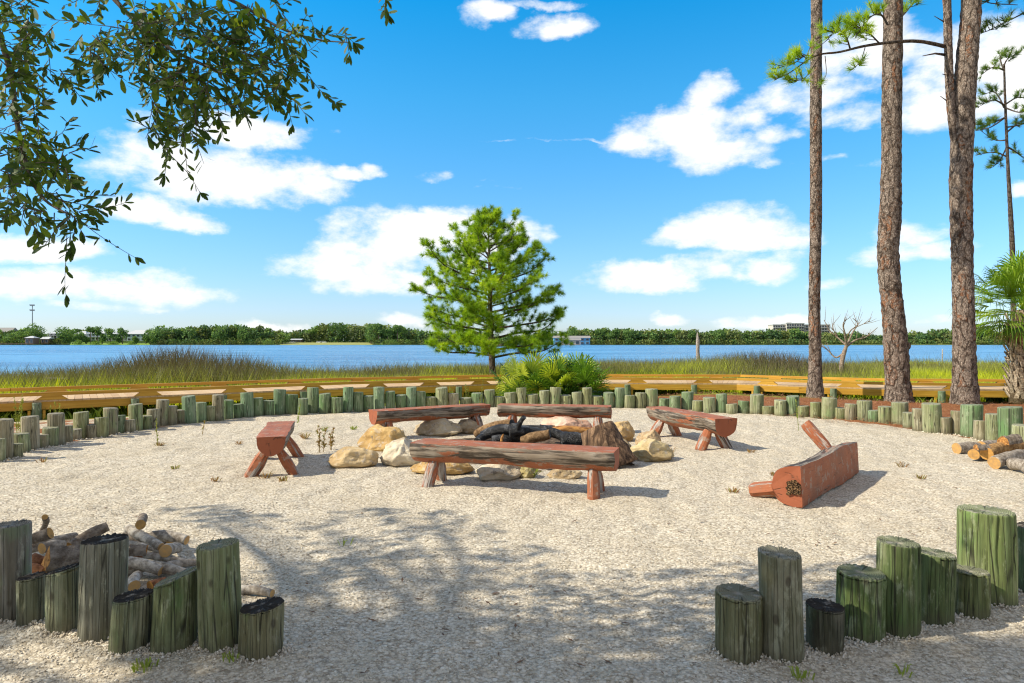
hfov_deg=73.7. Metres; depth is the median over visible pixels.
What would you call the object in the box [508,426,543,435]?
burnt log
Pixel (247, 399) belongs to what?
timber post
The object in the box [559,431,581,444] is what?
burnt log
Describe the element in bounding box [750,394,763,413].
timber post
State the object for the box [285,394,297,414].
timber post
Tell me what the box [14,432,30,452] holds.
timber post
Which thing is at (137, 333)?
lake house
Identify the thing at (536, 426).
burnt log
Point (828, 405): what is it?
timber post
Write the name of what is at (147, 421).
timber post
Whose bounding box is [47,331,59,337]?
lake house
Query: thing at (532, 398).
timber post
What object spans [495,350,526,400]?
round bush
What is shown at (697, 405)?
timber post
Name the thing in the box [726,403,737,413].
timber post
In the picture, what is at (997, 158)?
slim pine
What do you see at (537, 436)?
burnt log
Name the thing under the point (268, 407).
timber post
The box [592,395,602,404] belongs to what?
timber post
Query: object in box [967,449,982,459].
firewood log
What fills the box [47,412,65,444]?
timber post
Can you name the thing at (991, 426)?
timber post
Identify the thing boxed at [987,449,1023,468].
firewood log
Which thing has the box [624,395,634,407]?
timber post
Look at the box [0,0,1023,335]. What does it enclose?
sky
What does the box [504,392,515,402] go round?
timber post
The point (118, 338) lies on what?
shore oak
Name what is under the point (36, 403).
boardwalk
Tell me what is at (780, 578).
timber post
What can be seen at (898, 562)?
timber post
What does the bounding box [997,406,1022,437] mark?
timber post
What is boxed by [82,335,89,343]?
shore oak
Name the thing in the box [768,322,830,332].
apartment building
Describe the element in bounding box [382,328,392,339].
shore pine
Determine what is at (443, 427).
boulder
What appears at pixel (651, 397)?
timber post
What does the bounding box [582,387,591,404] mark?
timber post
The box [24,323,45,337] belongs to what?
shore oak
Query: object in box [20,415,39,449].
timber post
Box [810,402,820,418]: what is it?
timber post
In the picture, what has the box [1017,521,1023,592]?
timber post
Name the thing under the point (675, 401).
timber post
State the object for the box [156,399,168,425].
timber post
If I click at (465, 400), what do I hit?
timber post
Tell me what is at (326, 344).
lawn
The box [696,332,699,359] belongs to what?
dead snag
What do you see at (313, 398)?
timber post
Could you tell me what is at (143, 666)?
weed
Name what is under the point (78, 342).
bank bush
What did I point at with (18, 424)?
weed
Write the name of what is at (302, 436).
weed
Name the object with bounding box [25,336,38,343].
boathouse
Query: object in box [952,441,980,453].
firewood log
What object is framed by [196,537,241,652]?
timber post
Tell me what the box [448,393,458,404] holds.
timber post
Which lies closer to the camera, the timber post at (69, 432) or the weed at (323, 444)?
the weed at (323, 444)
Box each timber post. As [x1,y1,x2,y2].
[0,418,13,458]
[0,438,5,461]
[0,519,31,621]
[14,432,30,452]
[14,443,23,456]
[16,571,45,626]
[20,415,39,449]
[40,434,48,447]
[42,426,58,446]
[45,562,78,634]
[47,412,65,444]
[65,425,72,442]
[73,411,88,438]
[73,428,81,439]
[77,533,128,641]
[86,424,96,438]
[94,417,108,437]
[103,407,117,434]
[108,588,152,654]
[118,415,125,432]
[124,419,135,432]
[128,403,142,430]
[143,415,151,429]
[147,409,159,427]
[150,566,197,654]
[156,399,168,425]
[168,405,176,424]
[177,409,184,423]
[182,395,196,423]
[196,402,206,422]
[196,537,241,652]
[207,406,214,420]
[212,394,223,420]
[224,399,233,419]
[233,403,242,417]
[238,596,284,661]
[240,392,253,416]
[254,397,263,416]
[263,400,273,415]
[273,389,285,414]
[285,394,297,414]
[297,398,307,414]
[307,387,318,412]
[319,393,330,413]
[330,397,342,413]
[343,387,352,412]
[353,392,363,411]
[363,395,373,411]
[373,387,384,408]
[385,391,394,408]
[395,394,405,407]
[406,386,416,406]
[416,391,425,406]
[426,396,436,405]
[436,387,447,405]
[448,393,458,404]
[460,397,471,403]
[472,392,482,403]
[483,389,494,407]
[494,396,504,406]
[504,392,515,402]
[516,387,525,403]
[527,394,538,403]
[539,390,549,403]
[549,387,560,403]
[561,394,571,403]
[572,392,581,403]
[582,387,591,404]
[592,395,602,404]
[603,392,613,407]
[614,387,624,407]
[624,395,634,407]
[635,392,645,407]
[645,388,657,406]
[658,398,669,406]
[669,396,680,408]
[681,391,693,409]
[692,400,702,411]
[703,397,715,412]
[715,583,762,664]
[716,393,726,412]
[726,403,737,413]
[738,400,749,413]
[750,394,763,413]
[758,545,804,663]
[762,406,773,414]
[774,399,786,415]
[786,395,799,415]
[798,405,809,417]
[805,598,844,655]
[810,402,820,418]
[821,397,836,418]
[835,407,844,419]
[836,563,886,642]
[844,403,856,419]
[857,400,871,421]
[868,410,877,421]
[876,535,921,638]
[878,406,890,423]
[891,402,908,424]
[902,412,911,427]
[912,408,921,430]
[921,402,941,432]
[921,546,956,626]
[940,417,951,434]
[950,410,959,434]
[955,564,990,619]
[956,504,1017,606]
[960,404,983,436]
[973,420,984,440]
[985,413,997,440]
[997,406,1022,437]
[1011,424,1023,441]
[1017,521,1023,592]
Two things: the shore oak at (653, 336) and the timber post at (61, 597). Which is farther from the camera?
the shore oak at (653, 336)
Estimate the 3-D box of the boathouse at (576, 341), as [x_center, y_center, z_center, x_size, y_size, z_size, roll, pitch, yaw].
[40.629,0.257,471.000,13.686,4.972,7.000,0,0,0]
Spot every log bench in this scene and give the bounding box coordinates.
[244,421,303,477]
[368,403,490,426]
[409,438,618,499]
[497,403,611,426]
[646,406,736,450]
[748,420,858,507]
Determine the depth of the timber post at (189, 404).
11.98 m
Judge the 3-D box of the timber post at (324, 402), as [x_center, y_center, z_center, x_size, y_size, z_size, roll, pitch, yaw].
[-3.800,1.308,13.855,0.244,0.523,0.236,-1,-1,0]
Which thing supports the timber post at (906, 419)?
on the ground at (146, 471)
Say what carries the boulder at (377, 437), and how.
on the ground at (146, 471)
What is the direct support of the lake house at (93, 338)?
on the lawn at (125, 343)
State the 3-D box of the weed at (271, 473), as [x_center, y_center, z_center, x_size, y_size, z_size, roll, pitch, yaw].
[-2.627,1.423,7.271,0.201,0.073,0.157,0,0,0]
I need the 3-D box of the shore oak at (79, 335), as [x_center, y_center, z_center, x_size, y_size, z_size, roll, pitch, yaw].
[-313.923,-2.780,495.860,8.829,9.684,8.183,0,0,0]
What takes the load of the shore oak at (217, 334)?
on the ground at (146, 471)
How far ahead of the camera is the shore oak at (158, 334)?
494.48 m
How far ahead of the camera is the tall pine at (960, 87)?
15.75 m
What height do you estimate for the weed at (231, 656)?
0.036 m
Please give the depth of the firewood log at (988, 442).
8.96 m
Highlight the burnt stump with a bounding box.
[581,421,637,466]
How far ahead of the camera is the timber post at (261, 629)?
3.11 m
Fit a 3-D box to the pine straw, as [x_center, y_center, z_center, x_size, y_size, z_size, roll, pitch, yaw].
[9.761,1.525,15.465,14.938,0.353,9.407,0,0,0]
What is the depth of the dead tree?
32.99 m
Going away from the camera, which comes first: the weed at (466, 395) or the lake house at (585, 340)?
the weed at (466, 395)
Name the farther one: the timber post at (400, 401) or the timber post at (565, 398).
the timber post at (565, 398)
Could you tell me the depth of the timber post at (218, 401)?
12.46 m
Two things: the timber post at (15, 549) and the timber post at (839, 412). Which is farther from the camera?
the timber post at (839, 412)
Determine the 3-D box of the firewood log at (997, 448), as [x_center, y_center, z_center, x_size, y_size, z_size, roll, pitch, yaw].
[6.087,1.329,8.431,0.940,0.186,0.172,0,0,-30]
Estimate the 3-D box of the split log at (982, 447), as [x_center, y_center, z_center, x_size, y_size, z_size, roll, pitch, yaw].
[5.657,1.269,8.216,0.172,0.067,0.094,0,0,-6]
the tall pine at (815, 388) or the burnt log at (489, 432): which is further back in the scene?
the tall pine at (815, 388)
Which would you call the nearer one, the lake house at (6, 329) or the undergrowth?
the undergrowth
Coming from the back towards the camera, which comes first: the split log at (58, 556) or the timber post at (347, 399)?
the timber post at (347, 399)
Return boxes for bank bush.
[74,339,81,344]
[89,341,102,344]
[106,340,117,344]
[262,338,275,344]
[377,339,398,344]
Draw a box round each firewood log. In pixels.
[32,528,53,543]
[32,532,77,552]
[32,553,44,564]
[32,562,46,572]
[38,540,66,553]
[39,514,49,530]
[66,522,109,545]
[122,532,173,543]
[124,524,163,549]
[128,557,162,575]
[128,561,186,574]
[128,570,142,590]
[129,540,158,552]
[135,513,147,529]
[143,552,183,561]
[147,577,166,588]
[149,530,189,544]
[159,543,182,556]
[168,559,196,566]
[241,585,274,596]
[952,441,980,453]
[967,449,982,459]
[979,440,996,443]
[980,442,1023,459]
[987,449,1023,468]
[1006,458,1023,472]
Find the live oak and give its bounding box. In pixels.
[0,0,396,307]
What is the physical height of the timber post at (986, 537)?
0.623 m
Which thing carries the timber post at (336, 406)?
on the ground at (146, 471)
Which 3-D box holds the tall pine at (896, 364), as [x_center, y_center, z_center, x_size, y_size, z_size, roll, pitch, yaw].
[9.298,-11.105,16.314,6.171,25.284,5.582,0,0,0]
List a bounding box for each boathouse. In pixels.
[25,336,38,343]
[561,338,580,344]
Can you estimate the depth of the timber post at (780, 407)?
13.30 m
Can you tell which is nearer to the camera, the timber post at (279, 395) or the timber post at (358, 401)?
the timber post at (279, 395)
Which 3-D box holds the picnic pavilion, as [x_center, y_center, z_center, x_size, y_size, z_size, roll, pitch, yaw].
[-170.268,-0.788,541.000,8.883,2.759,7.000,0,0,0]
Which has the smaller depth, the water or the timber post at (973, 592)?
the timber post at (973, 592)
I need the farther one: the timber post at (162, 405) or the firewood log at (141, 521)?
the timber post at (162, 405)
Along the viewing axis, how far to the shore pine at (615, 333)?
495.16 m
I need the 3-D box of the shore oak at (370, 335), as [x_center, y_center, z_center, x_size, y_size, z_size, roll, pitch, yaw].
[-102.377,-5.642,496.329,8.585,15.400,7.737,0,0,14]
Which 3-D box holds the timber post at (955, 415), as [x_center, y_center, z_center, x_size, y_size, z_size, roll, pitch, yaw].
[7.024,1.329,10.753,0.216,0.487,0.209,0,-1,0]
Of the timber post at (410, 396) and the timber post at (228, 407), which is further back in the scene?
the timber post at (410, 396)
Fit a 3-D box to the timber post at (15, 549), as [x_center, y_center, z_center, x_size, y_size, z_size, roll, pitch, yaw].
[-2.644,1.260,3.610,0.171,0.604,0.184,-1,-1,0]
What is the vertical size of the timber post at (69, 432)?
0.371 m
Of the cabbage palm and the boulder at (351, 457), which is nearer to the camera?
the boulder at (351, 457)
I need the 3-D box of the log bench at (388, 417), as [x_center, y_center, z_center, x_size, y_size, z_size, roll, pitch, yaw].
[-1.244,1.262,10.623,1.946,0.494,0.490,0,0,-33]
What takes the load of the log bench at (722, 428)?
on the ground at (146, 471)
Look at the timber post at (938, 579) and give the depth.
3.49 m
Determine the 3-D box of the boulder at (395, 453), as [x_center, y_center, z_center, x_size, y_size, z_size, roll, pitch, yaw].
[-1.304,1.327,8.130,0.535,0.355,0.485,0,0,0]
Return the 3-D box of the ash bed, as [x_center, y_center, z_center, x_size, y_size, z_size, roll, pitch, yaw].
[0.260,1.436,9.098,3.491,0.088,3.055,0,0,0]
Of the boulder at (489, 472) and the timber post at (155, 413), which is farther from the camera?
the timber post at (155, 413)
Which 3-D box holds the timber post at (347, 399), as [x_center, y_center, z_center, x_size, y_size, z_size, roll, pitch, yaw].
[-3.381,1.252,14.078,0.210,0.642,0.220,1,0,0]
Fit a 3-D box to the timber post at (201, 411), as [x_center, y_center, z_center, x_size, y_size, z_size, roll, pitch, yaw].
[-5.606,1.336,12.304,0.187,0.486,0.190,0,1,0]
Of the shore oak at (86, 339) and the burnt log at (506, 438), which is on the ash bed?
the burnt log at (506, 438)
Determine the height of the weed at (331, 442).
0.308 m
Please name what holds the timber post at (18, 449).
on the ground at (146, 471)
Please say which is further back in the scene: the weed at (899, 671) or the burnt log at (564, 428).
the burnt log at (564, 428)
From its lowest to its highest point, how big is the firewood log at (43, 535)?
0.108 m
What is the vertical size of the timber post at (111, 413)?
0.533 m
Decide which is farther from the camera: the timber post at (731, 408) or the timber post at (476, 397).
the timber post at (476, 397)
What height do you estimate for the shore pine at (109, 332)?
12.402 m
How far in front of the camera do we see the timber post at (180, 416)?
11.91 m
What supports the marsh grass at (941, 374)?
on the ground at (146, 471)
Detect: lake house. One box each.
[0,328,17,332]
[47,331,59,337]
[86,331,107,340]
[106,332,129,340]
[127,330,149,340]
[553,336,590,344]
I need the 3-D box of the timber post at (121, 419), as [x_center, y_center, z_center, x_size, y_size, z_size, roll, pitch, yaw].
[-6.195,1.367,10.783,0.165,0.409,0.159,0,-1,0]
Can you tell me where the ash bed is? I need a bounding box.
[454,438,633,471]
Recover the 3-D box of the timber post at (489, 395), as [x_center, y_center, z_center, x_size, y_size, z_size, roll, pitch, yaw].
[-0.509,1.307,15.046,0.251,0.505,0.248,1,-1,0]
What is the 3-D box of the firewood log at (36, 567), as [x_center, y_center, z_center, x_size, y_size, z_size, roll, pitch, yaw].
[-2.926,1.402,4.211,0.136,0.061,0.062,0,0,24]
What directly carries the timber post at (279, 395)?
on the ground at (146, 471)
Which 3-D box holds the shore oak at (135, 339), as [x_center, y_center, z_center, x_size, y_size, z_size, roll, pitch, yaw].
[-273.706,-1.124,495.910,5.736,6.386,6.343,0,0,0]
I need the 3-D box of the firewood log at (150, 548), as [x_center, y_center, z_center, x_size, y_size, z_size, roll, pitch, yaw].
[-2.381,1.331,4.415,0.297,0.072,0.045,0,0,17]
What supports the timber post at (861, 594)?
on the ground at (146, 471)
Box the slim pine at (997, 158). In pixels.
[974,43,1023,320]
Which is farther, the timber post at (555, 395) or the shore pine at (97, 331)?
the shore pine at (97, 331)
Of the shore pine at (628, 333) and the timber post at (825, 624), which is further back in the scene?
the shore pine at (628, 333)
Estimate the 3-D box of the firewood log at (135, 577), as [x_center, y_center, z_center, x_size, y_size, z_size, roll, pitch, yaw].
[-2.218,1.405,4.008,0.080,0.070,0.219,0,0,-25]
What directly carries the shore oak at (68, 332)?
on the ground at (146, 471)
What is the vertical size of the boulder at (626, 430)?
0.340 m
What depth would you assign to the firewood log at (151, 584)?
3.97 m
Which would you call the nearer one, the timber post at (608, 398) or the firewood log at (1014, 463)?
the firewood log at (1014, 463)
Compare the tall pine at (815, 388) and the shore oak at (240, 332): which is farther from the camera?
the shore oak at (240, 332)
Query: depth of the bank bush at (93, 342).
486.87 m
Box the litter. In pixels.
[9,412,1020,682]
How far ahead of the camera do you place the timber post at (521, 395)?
14.95 m
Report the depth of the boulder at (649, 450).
8.31 m
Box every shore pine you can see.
[85,326,94,341]
[91,326,102,343]
[103,328,115,341]
[116,328,128,343]
[374,323,382,342]
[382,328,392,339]
[392,324,402,340]
[595,328,605,343]
[611,329,619,340]
[622,329,634,341]
[687,330,696,343]
[789,328,801,343]
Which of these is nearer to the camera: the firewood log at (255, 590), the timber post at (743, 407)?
the firewood log at (255, 590)
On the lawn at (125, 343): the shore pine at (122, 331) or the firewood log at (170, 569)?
the shore pine at (122, 331)
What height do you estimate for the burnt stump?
0.698 m
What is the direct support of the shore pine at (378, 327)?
on the ground at (146, 471)
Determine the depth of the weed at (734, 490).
6.55 m
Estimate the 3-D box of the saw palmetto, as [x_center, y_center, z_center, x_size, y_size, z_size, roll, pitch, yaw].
[0.986,0.908,17.475,3.256,1.459,2.565,0,0,0]
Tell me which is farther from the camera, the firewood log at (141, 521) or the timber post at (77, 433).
the timber post at (77, 433)
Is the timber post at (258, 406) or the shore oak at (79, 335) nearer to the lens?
the timber post at (258, 406)
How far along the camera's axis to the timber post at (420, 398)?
14.66 m
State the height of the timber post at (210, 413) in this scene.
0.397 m
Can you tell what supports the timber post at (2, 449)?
on the ground at (146, 471)
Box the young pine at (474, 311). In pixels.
[405,203,574,377]
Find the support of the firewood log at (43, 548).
on the ground at (146, 471)
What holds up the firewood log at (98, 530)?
on the ground at (146, 471)
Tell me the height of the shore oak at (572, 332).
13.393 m
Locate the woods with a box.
[0,321,1004,344]
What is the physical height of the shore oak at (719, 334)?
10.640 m
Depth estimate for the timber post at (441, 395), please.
14.78 m
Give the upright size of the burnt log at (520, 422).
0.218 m
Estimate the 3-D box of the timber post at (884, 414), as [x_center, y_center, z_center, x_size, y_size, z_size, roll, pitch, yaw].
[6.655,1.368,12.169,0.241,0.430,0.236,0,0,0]
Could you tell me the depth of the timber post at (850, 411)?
12.62 m
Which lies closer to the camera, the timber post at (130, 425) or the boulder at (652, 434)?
the boulder at (652, 434)
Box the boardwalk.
[0,374,1008,419]
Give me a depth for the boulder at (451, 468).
7.43 m
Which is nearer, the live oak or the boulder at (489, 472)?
the live oak
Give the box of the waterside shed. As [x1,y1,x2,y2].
[40,337,53,343]
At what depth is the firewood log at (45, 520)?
4.54 m
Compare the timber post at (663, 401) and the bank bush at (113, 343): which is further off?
the bank bush at (113, 343)
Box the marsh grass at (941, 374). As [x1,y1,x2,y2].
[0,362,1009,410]
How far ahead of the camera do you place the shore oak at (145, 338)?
495.37 m
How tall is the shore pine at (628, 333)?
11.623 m
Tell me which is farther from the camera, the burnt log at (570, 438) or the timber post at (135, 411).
the timber post at (135, 411)
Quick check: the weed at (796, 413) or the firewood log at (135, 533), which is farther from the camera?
the weed at (796, 413)
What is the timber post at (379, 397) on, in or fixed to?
on the ground at (146, 471)
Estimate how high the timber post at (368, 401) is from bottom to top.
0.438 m
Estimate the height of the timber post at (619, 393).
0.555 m
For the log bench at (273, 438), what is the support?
on the ground at (146, 471)
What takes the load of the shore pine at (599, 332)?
on the ground at (146, 471)
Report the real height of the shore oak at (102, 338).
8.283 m
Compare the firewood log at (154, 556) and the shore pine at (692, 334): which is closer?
the firewood log at (154, 556)
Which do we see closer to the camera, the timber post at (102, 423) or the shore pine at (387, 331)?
the timber post at (102, 423)
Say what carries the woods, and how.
on the ground at (146, 471)
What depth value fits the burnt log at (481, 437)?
9.35 m
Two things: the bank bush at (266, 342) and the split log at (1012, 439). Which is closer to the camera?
the split log at (1012, 439)
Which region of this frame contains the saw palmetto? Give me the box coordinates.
[489,350,614,402]
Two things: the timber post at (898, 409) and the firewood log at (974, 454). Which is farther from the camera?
the timber post at (898, 409)
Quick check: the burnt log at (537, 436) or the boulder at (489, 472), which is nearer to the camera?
the boulder at (489, 472)
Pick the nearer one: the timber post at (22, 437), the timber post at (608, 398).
the timber post at (22, 437)
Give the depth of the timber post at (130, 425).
10.78 m
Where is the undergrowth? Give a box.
[0,388,1016,420]
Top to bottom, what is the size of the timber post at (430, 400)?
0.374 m
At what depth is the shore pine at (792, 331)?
495.45 m
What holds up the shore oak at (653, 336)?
on the ground at (146, 471)
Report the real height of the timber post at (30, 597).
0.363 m
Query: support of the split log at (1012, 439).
on the firewood log at (997, 448)
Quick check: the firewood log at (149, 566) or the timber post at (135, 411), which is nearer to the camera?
the firewood log at (149, 566)
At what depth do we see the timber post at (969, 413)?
10.41 m
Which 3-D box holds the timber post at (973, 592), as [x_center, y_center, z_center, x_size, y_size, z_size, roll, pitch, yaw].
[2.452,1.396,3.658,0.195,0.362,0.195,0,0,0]
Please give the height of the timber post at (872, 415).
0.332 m
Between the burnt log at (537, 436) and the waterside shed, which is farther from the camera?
the waterside shed
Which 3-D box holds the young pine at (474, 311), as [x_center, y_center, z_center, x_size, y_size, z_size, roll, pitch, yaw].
[-0.842,-1.812,27.104,6.844,7.428,6.420,0,0,0]
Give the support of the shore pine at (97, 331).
on the lawn at (125, 343)
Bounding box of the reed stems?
[0,351,1002,384]
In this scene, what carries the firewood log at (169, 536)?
on the firewood log at (131, 538)
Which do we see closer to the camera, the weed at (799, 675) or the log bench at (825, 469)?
the weed at (799, 675)
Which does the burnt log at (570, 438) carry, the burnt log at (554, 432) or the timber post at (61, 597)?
the burnt log at (554, 432)
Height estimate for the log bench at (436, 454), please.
0.488 m
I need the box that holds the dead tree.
[822,309,878,373]
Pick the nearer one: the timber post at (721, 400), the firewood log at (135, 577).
the firewood log at (135, 577)
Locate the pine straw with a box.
[658,391,1023,429]
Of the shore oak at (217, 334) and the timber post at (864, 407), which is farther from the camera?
the shore oak at (217, 334)
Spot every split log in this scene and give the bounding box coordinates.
[41,545,79,571]
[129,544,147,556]
[973,444,990,449]
[997,434,1022,444]
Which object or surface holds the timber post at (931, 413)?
on the ground at (146, 471)
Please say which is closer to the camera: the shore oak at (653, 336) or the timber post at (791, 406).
the timber post at (791, 406)
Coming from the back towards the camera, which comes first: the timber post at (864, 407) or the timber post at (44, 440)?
the timber post at (864, 407)
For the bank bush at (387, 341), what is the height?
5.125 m
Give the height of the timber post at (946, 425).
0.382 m
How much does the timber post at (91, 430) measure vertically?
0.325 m
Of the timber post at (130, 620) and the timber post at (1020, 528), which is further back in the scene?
the timber post at (1020, 528)
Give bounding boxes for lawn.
[70,342,149,344]
[280,343,371,344]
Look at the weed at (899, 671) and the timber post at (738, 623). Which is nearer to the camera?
the weed at (899, 671)
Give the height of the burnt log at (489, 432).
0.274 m
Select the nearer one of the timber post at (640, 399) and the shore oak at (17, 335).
the timber post at (640, 399)
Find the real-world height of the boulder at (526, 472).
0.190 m
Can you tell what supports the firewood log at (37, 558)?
on the ground at (146, 471)
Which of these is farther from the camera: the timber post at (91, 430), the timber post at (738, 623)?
the timber post at (91, 430)
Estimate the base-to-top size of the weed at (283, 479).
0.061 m
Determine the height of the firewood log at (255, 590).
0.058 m
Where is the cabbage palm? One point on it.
(1007, 278)
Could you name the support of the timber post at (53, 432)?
on the ground at (146, 471)
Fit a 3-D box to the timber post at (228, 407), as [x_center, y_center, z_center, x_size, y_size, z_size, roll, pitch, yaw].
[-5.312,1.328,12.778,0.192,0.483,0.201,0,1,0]
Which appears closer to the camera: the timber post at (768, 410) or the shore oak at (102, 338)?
the timber post at (768, 410)
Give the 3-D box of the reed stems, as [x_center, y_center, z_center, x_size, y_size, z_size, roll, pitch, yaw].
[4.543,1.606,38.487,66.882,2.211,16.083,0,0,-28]
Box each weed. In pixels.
[13,394,23,432]
[131,657,159,672]
[221,650,240,662]
[254,471,272,478]
[276,475,287,481]
[298,431,311,438]
[316,425,327,451]
[328,428,334,449]
[465,384,469,396]
[518,466,542,477]
[725,487,740,492]
[787,665,814,681]
[795,399,798,430]
[892,663,913,677]
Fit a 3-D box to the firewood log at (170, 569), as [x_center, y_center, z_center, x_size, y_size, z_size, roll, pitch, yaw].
[-2.166,1.397,4.179,0.468,0.093,0.089,0,0,11]
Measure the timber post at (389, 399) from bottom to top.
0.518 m
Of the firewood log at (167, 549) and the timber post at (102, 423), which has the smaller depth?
the firewood log at (167, 549)
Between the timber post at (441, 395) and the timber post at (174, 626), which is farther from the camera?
the timber post at (441, 395)
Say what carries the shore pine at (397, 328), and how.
on the ground at (146, 471)
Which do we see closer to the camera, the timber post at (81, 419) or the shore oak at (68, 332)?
the timber post at (81, 419)
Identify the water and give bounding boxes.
[0,345,1009,375]
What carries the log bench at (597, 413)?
on the ground at (146, 471)
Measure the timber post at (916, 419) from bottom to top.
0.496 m
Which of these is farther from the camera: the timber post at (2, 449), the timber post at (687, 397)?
the timber post at (687, 397)
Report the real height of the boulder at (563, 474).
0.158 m
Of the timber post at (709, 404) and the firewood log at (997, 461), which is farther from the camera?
the timber post at (709, 404)
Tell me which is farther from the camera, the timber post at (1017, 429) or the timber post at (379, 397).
the timber post at (379, 397)
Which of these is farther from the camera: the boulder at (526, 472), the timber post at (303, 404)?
the timber post at (303, 404)
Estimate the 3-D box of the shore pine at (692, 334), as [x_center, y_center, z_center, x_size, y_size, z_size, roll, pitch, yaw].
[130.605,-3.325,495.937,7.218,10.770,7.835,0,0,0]
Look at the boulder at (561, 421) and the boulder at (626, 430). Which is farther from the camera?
the boulder at (561, 421)
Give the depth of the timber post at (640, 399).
14.82 m
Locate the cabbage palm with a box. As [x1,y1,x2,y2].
[948,250,1023,403]
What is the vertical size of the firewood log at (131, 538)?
0.089 m
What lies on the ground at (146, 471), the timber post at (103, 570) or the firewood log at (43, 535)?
the timber post at (103, 570)
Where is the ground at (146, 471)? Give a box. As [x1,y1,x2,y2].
[0,341,1023,682]
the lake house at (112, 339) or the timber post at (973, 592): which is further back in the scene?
the lake house at (112, 339)
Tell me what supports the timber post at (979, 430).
on the ground at (146, 471)
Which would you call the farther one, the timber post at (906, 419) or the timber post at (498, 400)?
the timber post at (498, 400)
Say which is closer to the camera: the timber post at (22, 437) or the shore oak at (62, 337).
the timber post at (22, 437)
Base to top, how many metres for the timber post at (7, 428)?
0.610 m
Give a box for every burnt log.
[473,419,514,436]
[474,433,489,440]
[480,423,516,438]
[491,434,520,441]
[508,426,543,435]
[516,415,525,430]
[520,429,550,442]
[522,425,554,427]
[539,424,562,439]
[551,425,589,437]
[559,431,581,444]
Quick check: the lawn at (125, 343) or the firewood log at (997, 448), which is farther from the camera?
the lawn at (125, 343)
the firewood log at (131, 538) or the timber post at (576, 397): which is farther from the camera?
the timber post at (576, 397)
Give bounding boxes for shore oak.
[2,331,26,342]
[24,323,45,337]
[54,326,76,340]
[56,332,70,340]
[71,331,84,342]
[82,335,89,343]
[99,333,106,343]
[114,335,121,342]
[132,336,139,343]
[142,335,149,343]
[149,327,164,342]
[211,326,227,342]
[237,326,249,343]
[366,323,376,341]
[567,326,578,335]
[648,332,658,342]
[713,330,726,341]
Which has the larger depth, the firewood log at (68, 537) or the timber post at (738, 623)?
the firewood log at (68, 537)
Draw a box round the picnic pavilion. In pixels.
[290,339,303,341]
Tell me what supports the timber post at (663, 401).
on the ground at (146, 471)
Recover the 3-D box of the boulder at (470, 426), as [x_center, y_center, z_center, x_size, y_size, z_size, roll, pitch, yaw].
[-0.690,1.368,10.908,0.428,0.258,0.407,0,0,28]
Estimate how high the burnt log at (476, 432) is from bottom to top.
0.320 m
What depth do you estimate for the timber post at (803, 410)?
13.14 m
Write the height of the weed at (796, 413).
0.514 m
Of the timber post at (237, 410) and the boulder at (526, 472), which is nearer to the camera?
the boulder at (526, 472)
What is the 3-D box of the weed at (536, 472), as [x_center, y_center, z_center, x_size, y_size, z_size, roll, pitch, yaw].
[0.162,1.380,7.277,0.320,0.140,0.318,0,0,37]
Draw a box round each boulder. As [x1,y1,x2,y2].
[328,446,378,467]
[357,424,406,451]
[379,437,419,466]
[410,462,474,474]
[414,418,462,436]
[458,419,479,433]
[475,464,520,480]
[519,467,533,477]
[541,416,592,427]
[547,469,582,478]
[614,421,634,440]
[630,438,673,461]
[635,429,660,444]
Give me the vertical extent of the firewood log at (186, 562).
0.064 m
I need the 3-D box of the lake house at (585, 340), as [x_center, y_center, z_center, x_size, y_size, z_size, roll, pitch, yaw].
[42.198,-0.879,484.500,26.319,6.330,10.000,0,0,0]
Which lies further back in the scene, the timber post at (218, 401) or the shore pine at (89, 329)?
the shore pine at (89, 329)
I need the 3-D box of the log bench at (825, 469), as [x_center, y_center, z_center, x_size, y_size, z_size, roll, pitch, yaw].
[2.955,1.170,6.886,0.544,0.610,2.031,0,0,40]
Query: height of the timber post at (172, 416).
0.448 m
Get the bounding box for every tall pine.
[764,0,1023,404]
[805,0,824,398]
[877,0,925,402]
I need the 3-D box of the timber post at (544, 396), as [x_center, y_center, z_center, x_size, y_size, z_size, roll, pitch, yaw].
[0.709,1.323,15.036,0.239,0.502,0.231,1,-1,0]

